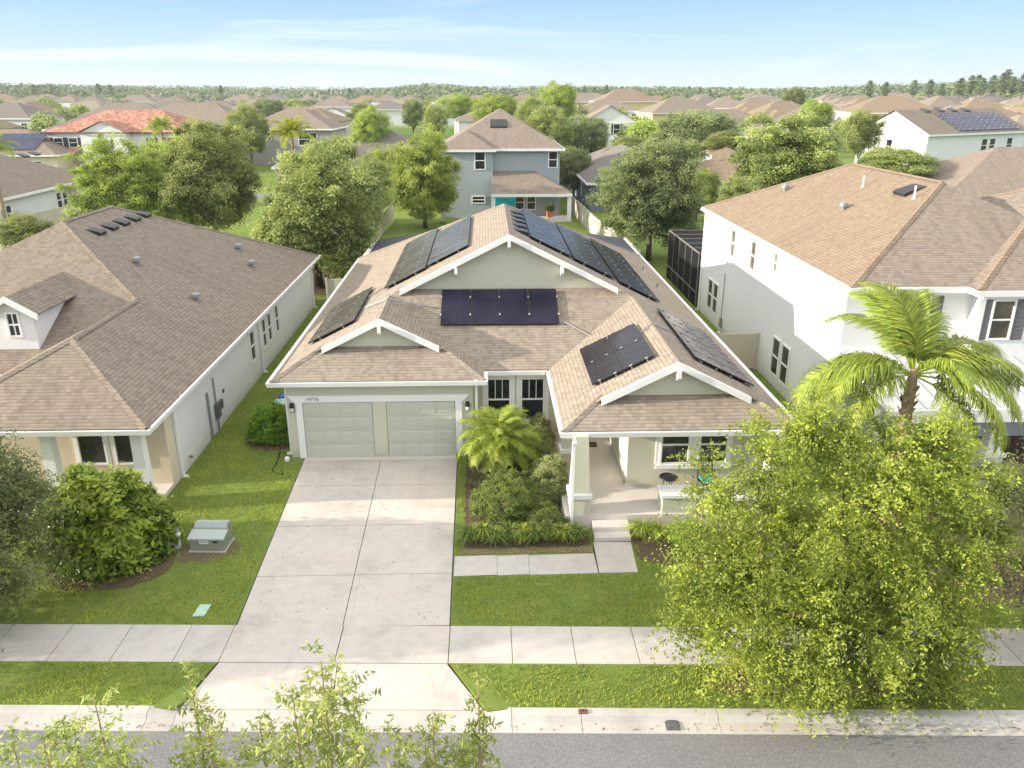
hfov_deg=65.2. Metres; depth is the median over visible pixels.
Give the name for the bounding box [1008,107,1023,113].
distant house
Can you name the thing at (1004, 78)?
pine tree
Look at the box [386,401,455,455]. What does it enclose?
garage door
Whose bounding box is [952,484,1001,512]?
bed shrub
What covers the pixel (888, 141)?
window
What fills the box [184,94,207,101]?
distant house
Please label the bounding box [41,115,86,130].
two storey house
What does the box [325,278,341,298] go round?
vinyl fence
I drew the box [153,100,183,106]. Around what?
two storey house
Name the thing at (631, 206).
oak tree
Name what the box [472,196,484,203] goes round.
window
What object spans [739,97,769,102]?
distant house
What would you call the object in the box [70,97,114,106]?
distant house
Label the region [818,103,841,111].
distant house
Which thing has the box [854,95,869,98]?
distant house
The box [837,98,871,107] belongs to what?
distant house
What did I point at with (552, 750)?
road
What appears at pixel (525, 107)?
oak tree
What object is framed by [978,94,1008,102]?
distant house
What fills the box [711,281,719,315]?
window
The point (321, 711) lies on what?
young tree
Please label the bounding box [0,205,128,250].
vinyl fence
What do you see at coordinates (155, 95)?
distant house
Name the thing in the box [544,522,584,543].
grass clump
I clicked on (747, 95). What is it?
distant house
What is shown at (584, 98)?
two storey house
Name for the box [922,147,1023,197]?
bungalow house
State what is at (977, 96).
distant house
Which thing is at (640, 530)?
grass clump
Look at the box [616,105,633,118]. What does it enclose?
distant tree
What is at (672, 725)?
drain grate
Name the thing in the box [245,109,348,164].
two storey house
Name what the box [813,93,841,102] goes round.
distant house
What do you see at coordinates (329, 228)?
oak tree
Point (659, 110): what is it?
two storey house
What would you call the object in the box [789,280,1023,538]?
queen palm
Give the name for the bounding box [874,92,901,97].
distant house
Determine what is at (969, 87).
pine tree
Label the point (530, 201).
window
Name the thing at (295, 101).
distant tree
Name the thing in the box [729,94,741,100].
distant tree
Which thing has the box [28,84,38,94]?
pine tree
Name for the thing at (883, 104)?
two storey house
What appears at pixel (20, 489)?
street tree
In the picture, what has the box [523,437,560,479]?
hedge shrub
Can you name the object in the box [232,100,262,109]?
two storey house
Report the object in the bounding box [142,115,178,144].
feather palm
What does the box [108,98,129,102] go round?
distant tree
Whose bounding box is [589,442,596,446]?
door mat
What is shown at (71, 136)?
two storey house
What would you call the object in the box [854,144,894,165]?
oak tree
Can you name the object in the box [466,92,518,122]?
oak tree
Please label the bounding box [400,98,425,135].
oak tree
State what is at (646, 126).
distant tree
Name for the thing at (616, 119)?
two storey house
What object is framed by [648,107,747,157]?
oak tree
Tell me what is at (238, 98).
distant house
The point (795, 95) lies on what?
oak tree
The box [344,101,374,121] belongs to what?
oak tree
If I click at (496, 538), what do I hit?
grass clump
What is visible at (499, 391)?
window
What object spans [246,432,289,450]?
planting bed
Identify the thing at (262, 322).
window
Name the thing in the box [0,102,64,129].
distant house
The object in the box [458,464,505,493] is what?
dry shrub
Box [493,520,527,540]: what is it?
grass clump
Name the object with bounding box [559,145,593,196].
oak tree
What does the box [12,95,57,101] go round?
distant house
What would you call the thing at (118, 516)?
leafy bush
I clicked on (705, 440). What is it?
window
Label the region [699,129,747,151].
oak tree
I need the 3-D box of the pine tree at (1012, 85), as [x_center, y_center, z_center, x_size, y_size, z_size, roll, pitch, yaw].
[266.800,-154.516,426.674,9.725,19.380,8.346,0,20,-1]
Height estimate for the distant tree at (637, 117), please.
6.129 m
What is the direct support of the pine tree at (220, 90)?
on the ground at (402, 225)
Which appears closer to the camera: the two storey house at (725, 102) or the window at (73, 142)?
the window at (73, 142)
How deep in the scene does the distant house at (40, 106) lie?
245.98 m
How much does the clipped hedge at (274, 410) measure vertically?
1.757 m
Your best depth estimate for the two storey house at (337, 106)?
291.44 m
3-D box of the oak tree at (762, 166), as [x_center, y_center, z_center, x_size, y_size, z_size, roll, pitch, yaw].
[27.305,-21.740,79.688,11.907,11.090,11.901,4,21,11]
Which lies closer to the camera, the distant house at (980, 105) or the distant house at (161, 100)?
the distant house at (980, 105)
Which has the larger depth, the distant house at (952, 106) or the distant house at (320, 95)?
the distant house at (320, 95)
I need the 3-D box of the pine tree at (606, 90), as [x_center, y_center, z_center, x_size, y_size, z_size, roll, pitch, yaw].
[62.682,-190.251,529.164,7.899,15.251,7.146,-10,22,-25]
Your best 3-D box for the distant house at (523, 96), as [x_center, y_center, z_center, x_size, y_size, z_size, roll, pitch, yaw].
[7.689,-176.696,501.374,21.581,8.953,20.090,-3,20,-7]
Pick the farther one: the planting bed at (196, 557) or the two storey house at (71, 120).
the two storey house at (71, 120)
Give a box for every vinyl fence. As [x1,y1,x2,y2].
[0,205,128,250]
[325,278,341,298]
[368,203,394,242]
[571,196,640,253]
[716,331,760,369]
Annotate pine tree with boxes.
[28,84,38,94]
[47,84,57,94]
[91,83,102,93]
[106,84,114,96]
[217,85,224,98]
[579,86,586,92]
[601,84,610,93]
[863,80,877,97]
[879,82,892,95]
[904,80,921,97]
[922,79,936,97]
[935,83,948,95]
[952,76,971,99]
[965,75,979,99]
[973,73,984,97]
[973,78,989,97]
[985,74,1001,93]
[994,72,1013,96]
[999,69,1016,97]
[1005,75,1021,98]
[1013,72,1023,98]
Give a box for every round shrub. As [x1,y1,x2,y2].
[465,468,549,524]
[524,499,569,535]
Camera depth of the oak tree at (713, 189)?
80.04 m
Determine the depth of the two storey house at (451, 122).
284.76 m
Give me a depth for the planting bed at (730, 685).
18.06 m
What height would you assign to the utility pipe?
0.560 m
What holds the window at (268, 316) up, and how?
in the bungalow house at (150, 345)
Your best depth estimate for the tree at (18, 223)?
59.73 m
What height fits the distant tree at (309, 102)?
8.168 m
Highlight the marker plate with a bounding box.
[578,709,587,713]
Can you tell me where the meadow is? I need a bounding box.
[347,128,454,142]
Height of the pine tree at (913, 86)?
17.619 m
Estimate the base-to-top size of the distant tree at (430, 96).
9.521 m
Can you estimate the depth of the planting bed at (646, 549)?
23.46 m
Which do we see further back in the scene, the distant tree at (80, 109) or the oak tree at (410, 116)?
the distant tree at (80, 109)
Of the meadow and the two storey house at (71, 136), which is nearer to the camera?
the two storey house at (71, 136)
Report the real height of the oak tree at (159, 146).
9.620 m
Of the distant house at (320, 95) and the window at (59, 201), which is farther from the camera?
the distant house at (320, 95)
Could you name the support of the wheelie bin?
on the ground at (402, 225)
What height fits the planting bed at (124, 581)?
0.001 m
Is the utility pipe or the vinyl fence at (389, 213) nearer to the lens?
the utility pipe
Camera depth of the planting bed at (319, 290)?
54.29 m
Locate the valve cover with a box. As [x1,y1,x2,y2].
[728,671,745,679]
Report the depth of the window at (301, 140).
138.60 m
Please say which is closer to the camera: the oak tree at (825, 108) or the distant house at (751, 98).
the oak tree at (825, 108)
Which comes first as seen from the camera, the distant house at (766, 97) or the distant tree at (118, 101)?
the distant tree at (118, 101)
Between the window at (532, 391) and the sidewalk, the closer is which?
the sidewalk
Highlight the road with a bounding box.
[0,729,1023,767]
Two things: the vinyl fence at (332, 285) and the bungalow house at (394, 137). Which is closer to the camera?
the vinyl fence at (332, 285)
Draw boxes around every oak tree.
[53,129,179,220]
[131,131,207,224]
[153,112,265,233]
[185,120,246,161]
[222,99,272,169]
[247,133,401,286]
[251,97,285,117]
[321,131,359,161]
[332,156,387,237]
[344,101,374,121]
[347,105,396,143]
[355,143,401,204]
[371,121,463,228]
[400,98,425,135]
[422,103,450,138]
[431,92,478,119]
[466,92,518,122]
[512,92,548,125]
[522,100,576,158]
[535,79,579,120]
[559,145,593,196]
[566,114,612,152]
[583,131,714,260]
[603,133,649,150]
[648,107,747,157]
[685,168,724,218]
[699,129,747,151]
[713,172,753,202]
[725,107,851,191]
[780,86,806,105]
[795,98,836,129]
[839,106,889,160]
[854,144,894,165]
[859,145,945,176]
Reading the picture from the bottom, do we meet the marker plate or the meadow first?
the marker plate
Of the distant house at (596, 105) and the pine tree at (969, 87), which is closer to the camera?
the distant house at (596, 105)
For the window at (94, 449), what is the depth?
26.54 m
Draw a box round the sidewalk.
[0,624,1023,665]
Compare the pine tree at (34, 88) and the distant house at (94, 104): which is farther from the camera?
the pine tree at (34, 88)
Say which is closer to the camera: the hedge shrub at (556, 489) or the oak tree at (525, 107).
the hedge shrub at (556, 489)
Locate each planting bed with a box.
[46,551,176,591]
[175,541,241,562]
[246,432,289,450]
[312,268,334,295]
[462,451,590,548]
[630,525,796,569]
[706,670,956,699]
[865,501,1023,607]
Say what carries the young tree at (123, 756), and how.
on the ground at (402, 225)
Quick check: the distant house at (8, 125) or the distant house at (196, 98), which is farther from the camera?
the distant house at (196, 98)
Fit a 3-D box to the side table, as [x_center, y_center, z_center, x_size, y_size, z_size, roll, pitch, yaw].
[5.000,3.246,25.645,0.610,0.626,0.610,-1,20,-2]
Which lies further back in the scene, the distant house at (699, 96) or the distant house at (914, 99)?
the distant house at (699, 96)
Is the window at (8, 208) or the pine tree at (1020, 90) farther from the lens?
the pine tree at (1020, 90)
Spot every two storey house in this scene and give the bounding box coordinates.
[40,110,225,168]
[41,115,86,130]
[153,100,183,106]
[204,101,236,107]
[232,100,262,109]
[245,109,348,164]
[309,98,355,122]
[375,101,408,125]
[436,103,456,125]
[441,108,571,221]
[535,93,601,107]
[572,105,636,146]
[589,89,660,109]
[634,98,714,131]
[695,163,1023,496]
[706,95,740,108]
[834,96,932,121]
[854,108,1023,162]
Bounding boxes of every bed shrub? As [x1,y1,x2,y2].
[664,515,715,556]
[701,508,761,542]
[918,486,949,514]
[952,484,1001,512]
[990,460,1023,504]
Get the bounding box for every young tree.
[0,683,163,767]
[167,637,401,767]
[380,672,503,767]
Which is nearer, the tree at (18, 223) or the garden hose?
the garden hose
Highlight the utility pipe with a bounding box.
[175,529,181,545]
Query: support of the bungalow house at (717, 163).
on the ground at (402, 225)
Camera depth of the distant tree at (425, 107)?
300.02 m
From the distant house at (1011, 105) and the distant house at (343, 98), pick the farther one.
the distant house at (343, 98)
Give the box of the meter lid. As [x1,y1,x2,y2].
[192,604,210,616]
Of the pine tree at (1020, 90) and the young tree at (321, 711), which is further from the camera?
the pine tree at (1020, 90)
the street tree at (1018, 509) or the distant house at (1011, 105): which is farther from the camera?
the distant house at (1011, 105)
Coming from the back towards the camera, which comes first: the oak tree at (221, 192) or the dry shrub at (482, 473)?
the oak tree at (221, 192)
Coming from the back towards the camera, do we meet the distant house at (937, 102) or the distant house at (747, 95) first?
the distant house at (747, 95)
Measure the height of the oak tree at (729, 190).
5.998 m
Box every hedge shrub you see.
[520,426,557,457]
[522,411,557,439]
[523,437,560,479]
[528,452,569,494]
[528,460,568,507]
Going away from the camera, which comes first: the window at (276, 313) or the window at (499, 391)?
the window at (499, 391)
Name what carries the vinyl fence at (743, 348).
on the ground at (402, 225)
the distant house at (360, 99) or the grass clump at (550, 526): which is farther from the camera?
the distant house at (360, 99)
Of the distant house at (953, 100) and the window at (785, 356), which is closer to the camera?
the window at (785, 356)
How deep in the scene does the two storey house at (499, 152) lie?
82.14 m
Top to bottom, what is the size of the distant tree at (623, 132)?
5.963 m
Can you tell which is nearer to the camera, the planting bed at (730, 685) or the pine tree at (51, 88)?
the planting bed at (730, 685)
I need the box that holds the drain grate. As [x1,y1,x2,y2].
[665,720,680,729]
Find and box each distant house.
[0,95,18,101]
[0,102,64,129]
[0,120,24,128]
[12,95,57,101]
[21,102,73,117]
[23,95,59,104]
[55,94,86,107]
[69,101,104,109]
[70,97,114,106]
[116,95,158,103]
[145,94,165,98]
[151,98,171,104]
[169,96,196,102]
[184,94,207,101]
[224,95,258,102]
[264,94,288,100]
[291,107,352,135]
[299,95,322,103]
[314,92,329,99]
[332,96,350,101]
[349,95,375,104]
[371,94,401,105]
[389,99,413,109]
[402,95,424,101]
[432,94,454,103]
[453,110,517,133]
[514,98,524,107]
[515,94,534,98]
[578,99,638,116]
[691,94,710,98]
[694,97,716,103]
[730,100,768,111]
[739,93,752,98]
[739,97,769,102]
[743,94,782,101]
[747,101,801,119]
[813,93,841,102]
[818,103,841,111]
[826,97,856,105]
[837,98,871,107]
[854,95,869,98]
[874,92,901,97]
[898,93,926,98]
[904,96,920,101]
[919,96,962,108]
[940,96,961,102]
[942,105,959,108]
[949,96,967,100]
[953,102,1019,116]
[959,98,1004,106]
[966,93,1006,98]
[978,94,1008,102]
[999,99,1022,104]
[1002,100,1023,108]
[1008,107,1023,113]
[1009,114,1023,123]
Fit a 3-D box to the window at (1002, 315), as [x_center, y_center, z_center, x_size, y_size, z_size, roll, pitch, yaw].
[17.456,-2.290,28.530,0.850,1.500,0.070,-1,20,-2]
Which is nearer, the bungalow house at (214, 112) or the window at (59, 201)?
the window at (59, 201)
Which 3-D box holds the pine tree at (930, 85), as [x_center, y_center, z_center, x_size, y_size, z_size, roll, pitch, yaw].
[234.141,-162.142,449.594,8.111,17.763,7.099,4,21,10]
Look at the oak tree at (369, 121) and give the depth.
119.58 m
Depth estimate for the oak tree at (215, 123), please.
117.80 m
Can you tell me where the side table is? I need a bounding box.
[659,472,677,484]
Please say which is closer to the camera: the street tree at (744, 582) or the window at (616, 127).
the street tree at (744, 582)
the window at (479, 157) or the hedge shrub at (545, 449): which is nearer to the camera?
the hedge shrub at (545, 449)
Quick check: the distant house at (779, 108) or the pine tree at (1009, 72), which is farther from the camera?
the pine tree at (1009, 72)
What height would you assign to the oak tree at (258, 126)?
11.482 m
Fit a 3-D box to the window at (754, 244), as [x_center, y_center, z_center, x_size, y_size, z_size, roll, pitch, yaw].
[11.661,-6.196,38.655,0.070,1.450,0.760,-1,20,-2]
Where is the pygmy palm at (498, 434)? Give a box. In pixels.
[454,402,542,476]
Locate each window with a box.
[3,312,23,337]
[5,204,12,217]
[53,138,63,145]
[55,191,62,207]
[61,191,68,205]
[68,138,77,146]
[72,436,112,464]
[108,436,133,466]
[248,328,256,363]
[260,316,267,349]
[265,311,272,342]
[273,303,280,333]
[298,132,316,145]
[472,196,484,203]
[474,152,485,169]
[483,375,514,412]
[515,197,524,209]
[516,374,548,423]
[526,197,535,209]
[548,151,557,167]
[613,124,620,134]
[654,436,694,468]
[693,436,733,468]
[706,277,713,310]
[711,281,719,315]
[729,228,736,258]
[749,239,757,271]
[769,335,781,378]
[772,252,779,273]
[778,343,791,387]
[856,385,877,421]
[886,139,892,147]
[980,138,987,150]
[985,299,1017,339]
[988,138,995,148]
[1005,137,1012,146]
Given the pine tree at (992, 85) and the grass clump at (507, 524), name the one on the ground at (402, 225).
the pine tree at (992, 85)
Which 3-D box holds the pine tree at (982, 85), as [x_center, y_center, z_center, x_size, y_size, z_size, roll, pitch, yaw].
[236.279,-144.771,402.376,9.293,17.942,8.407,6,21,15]
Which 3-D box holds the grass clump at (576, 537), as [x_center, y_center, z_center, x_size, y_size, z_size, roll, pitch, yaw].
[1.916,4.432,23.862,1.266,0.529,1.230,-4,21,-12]
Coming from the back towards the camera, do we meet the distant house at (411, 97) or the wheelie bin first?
the distant house at (411, 97)
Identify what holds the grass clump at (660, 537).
on the planting bed at (646, 549)
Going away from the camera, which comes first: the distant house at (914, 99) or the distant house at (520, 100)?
the distant house at (520, 100)
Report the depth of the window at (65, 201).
85.67 m
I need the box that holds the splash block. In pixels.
[162,542,180,550]
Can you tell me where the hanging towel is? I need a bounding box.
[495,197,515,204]
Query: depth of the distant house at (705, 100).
319.87 m
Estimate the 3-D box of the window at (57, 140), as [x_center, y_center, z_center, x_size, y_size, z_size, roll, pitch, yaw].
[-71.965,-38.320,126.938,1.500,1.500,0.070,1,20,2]
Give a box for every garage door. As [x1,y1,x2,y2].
[303,402,374,456]
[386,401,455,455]
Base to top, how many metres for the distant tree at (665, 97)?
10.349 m
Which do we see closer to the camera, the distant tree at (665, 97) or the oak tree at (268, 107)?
the oak tree at (268, 107)
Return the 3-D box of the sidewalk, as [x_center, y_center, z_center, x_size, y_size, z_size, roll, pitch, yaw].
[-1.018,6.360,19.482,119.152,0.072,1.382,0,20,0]
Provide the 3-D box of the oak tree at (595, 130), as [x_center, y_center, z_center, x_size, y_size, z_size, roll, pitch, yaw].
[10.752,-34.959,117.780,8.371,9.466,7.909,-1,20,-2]
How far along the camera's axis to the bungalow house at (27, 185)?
82.08 m
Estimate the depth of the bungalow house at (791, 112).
186.90 m
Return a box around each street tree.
[0,424,84,652]
[639,381,1023,749]
[957,436,1023,624]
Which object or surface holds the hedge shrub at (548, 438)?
on the planting bed at (468, 519)
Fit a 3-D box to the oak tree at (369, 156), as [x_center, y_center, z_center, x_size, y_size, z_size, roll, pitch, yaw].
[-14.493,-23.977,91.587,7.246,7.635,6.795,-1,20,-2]
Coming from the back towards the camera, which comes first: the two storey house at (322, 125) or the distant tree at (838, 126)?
the distant tree at (838, 126)
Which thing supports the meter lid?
on the ground at (402, 225)
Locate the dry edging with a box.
[459,545,592,553]
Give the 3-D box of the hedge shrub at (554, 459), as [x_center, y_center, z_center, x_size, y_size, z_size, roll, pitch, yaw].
[1.226,2.984,26.718,1.427,1.592,1.878,6,21,17]
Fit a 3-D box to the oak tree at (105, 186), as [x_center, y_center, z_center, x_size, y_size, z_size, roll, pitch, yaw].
[-27.922,-13.355,58.339,8.161,10.171,8.476,-1,20,-2]
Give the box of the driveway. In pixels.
[181,458,482,710]
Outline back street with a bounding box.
[253,192,577,198]
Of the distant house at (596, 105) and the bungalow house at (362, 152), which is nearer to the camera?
the bungalow house at (362, 152)
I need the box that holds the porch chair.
[696,459,715,486]
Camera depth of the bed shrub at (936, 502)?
25.37 m
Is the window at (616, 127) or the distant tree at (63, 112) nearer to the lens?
the window at (616, 127)
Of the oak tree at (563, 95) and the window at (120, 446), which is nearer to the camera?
the window at (120, 446)
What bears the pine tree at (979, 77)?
on the ground at (402, 225)
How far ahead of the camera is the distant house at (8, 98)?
436.72 m
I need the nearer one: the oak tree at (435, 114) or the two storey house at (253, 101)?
the oak tree at (435, 114)
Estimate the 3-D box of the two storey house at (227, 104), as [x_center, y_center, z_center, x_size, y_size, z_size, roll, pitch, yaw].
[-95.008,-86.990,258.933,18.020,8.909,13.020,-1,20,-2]
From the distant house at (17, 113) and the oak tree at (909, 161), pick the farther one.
the distant house at (17, 113)
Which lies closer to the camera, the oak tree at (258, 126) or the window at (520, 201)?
the window at (520, 201)
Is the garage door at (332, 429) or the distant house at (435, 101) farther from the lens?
the distant house at (435, 101)
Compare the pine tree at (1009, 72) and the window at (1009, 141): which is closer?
the window at (1009, 141)
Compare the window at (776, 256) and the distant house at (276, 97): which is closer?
the window at (776, 256)
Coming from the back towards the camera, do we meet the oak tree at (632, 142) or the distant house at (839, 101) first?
the distant house at (839, 101)
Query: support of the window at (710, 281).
in the two storey house at (785, 266)
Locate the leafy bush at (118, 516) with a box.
[27,461,187,588]
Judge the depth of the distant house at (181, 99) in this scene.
316.94 m
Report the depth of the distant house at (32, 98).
347.40 m
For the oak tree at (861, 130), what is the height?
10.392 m
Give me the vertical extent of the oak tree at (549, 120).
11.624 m
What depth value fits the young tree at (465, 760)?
6.32 m
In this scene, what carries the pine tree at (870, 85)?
on the ground at (402, 225)
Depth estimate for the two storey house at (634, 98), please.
285.92 m
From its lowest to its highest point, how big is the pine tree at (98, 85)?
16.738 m
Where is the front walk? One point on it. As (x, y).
(614, 557)
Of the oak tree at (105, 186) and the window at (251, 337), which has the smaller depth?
the window at (251, 337)
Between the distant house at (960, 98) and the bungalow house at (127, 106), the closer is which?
the bungalow house at (127, 106)
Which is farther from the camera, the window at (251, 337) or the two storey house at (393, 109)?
the two storey house at (393, 109)
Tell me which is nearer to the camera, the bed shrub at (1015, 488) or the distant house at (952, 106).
the bed shrub at (1015, 488)
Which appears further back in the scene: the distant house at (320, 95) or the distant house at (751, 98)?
the distant house at (320, 95)
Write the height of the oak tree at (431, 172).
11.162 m
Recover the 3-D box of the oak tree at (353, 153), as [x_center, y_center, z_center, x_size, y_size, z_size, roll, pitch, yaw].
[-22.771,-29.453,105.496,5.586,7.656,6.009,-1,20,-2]
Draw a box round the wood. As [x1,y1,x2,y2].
[0,81,1023,102]
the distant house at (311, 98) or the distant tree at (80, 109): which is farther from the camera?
the distant house at (311, 98)
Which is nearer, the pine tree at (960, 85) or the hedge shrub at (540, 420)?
the hedge shrub at (540, 420)
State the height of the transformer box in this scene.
0.690 m
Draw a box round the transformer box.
[187,520,234,552]
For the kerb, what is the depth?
17.23 m
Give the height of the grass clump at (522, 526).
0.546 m
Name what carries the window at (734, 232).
in the two storey house at (785, 266)
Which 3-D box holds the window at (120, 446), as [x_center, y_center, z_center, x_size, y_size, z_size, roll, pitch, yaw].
[-12.819,1.889,26.456,0.980,1.880,0.070,-1,20,-2]
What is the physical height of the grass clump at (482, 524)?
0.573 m
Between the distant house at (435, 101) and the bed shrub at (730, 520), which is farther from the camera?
the distant house at (435, 101)
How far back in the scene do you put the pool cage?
52.75 m
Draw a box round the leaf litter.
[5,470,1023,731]
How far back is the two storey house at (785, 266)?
31.86 m
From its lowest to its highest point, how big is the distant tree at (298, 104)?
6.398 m
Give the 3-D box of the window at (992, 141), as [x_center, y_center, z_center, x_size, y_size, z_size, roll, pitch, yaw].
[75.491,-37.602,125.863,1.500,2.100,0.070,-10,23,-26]
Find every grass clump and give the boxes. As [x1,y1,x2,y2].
[450,523,488,543]
[464,520,494,542]
[478,523,512,547]
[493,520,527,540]
[507,520,534,545]
[513,523,551,543]
[536,519,566,540]
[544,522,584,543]
[560,521,594,543]
[620,515,661,542]
[645,520,668,543]
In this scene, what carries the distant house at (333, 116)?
on the ground at (402, 225)
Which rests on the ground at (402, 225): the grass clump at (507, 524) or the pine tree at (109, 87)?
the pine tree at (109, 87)
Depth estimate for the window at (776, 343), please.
35.88 m
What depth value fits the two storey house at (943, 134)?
123.38 m
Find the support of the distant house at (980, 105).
on the ground at (402, 225)
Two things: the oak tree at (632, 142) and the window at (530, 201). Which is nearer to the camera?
the window at (530, 201)
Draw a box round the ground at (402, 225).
[0,89,1023,730]
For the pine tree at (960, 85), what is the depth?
409.81 m
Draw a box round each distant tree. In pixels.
[24,110,72,131]
[35,95,68,108]
[50,105,89,120]
[68,103,90,114]
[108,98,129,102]
[286,98,302,105]
[289,103,304,106]
[302,99,317,106]
[422,103,431,117]
[424,94,437,99]
[561,102,589,115]
[609,123,641,145]
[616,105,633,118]
[626,119,659,140]
[629,115,652,124]
[660,93,672,100]
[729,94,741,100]
[826,118,847,151]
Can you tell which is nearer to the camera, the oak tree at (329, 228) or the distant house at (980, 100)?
the oak tree at (329, 228)
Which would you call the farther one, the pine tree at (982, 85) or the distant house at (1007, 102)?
the pine tree at (982, 85)
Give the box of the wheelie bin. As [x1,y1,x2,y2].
[273,398,286,426]
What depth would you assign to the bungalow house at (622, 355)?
29.01 m
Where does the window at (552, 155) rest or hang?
in the two storey house at (499, 152)
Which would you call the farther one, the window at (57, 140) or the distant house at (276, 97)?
the distant house at (276, 97)
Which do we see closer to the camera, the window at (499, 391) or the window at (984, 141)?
the window at (499, 391)
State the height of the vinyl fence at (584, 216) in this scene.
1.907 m
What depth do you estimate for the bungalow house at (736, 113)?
175.35 m
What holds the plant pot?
on the ground at (402, 225)
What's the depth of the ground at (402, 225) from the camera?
21.02 m
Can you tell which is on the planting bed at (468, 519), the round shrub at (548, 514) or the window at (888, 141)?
the round shrub at (548, 514)
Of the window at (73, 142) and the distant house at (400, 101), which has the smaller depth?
the window at (73, 142)
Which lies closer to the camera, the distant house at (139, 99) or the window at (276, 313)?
the window at (276, 313)
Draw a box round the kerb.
[0,705,1023,735]
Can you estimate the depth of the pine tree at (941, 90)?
419.55 m
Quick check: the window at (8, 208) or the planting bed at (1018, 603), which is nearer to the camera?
the planting bed at (1018, 603)
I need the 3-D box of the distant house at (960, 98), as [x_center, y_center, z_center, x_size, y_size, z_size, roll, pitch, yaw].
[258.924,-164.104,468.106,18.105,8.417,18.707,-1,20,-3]
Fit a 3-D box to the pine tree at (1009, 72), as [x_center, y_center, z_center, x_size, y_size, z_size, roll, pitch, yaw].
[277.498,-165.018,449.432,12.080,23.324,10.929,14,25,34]
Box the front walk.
[454,542,637,575]
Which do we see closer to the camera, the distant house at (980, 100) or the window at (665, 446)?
the window at (665, 446)
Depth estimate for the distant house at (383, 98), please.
394.35 m
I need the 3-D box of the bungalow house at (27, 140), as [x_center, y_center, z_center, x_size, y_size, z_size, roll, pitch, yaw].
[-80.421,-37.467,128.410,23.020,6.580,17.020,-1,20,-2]
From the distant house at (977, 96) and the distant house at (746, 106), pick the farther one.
the distant house at (977, 96)
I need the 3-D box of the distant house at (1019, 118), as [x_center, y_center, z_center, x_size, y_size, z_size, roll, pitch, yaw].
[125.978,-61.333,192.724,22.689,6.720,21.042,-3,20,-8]
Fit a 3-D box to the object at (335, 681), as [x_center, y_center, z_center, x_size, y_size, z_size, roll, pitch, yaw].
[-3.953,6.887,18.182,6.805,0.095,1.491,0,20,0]
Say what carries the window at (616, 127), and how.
in the two storey house at (616, 119)
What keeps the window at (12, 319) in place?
in the bungalow house at (150, 345)
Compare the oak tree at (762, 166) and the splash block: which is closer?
the splash block
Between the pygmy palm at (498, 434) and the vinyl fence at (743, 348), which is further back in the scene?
the vinyl fence at (743, 348)
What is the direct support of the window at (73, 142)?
in the two storey house at (71, 136)
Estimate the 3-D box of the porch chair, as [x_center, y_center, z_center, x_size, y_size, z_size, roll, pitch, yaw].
[6.289,3.007,25.755,0.551,0.992,0.619,-3,21,-9]
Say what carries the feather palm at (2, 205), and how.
on the ground at (402, 225)
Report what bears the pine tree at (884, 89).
on the ground at (402, 225)
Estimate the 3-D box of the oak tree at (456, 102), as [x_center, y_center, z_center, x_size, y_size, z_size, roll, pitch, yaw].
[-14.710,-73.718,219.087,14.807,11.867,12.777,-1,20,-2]
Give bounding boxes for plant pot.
[544,203,555,216]
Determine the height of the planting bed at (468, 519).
0.001 m
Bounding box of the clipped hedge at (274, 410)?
[242,398,288,444]
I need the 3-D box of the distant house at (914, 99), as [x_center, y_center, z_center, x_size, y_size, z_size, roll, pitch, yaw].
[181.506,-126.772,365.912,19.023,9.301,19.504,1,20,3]
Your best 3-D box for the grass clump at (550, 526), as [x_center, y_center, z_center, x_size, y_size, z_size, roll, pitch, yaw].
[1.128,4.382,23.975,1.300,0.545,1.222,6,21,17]
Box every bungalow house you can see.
[0,129,79,169]
[0,151,135,219]
[0,205,320,516]
[77,103,159,116]
[155,103,244,125]
[265,204,801,541]
[271,140,373,190]
[351,129,427,164]
[571,144,679,211]
[685,146,753,207]
[704,109,788,147]
[773,106,838,147]
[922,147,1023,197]
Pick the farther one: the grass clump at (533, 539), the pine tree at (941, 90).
the pine tree at (941, 90)
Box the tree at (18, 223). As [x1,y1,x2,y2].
[0,209,53,249]
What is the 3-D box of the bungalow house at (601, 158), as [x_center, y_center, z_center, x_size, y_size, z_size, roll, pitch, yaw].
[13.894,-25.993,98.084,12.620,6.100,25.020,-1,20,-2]
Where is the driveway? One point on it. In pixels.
(403, 652)
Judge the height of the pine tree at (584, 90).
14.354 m
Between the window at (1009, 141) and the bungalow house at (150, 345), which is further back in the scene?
the window at (1009, 141)
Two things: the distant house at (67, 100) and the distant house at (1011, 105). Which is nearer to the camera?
the distant house at (1011, 105)
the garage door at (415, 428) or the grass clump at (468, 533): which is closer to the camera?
the grass clump at (468, 533)
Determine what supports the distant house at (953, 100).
on the ground at (402, 225)
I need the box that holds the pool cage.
[666,230,703,306]
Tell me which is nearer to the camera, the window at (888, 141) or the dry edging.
the dry edging
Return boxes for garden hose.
[272,452,283,474]
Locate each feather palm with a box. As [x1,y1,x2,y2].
[0,129,20,227]
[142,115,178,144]
[266,115,317,155]

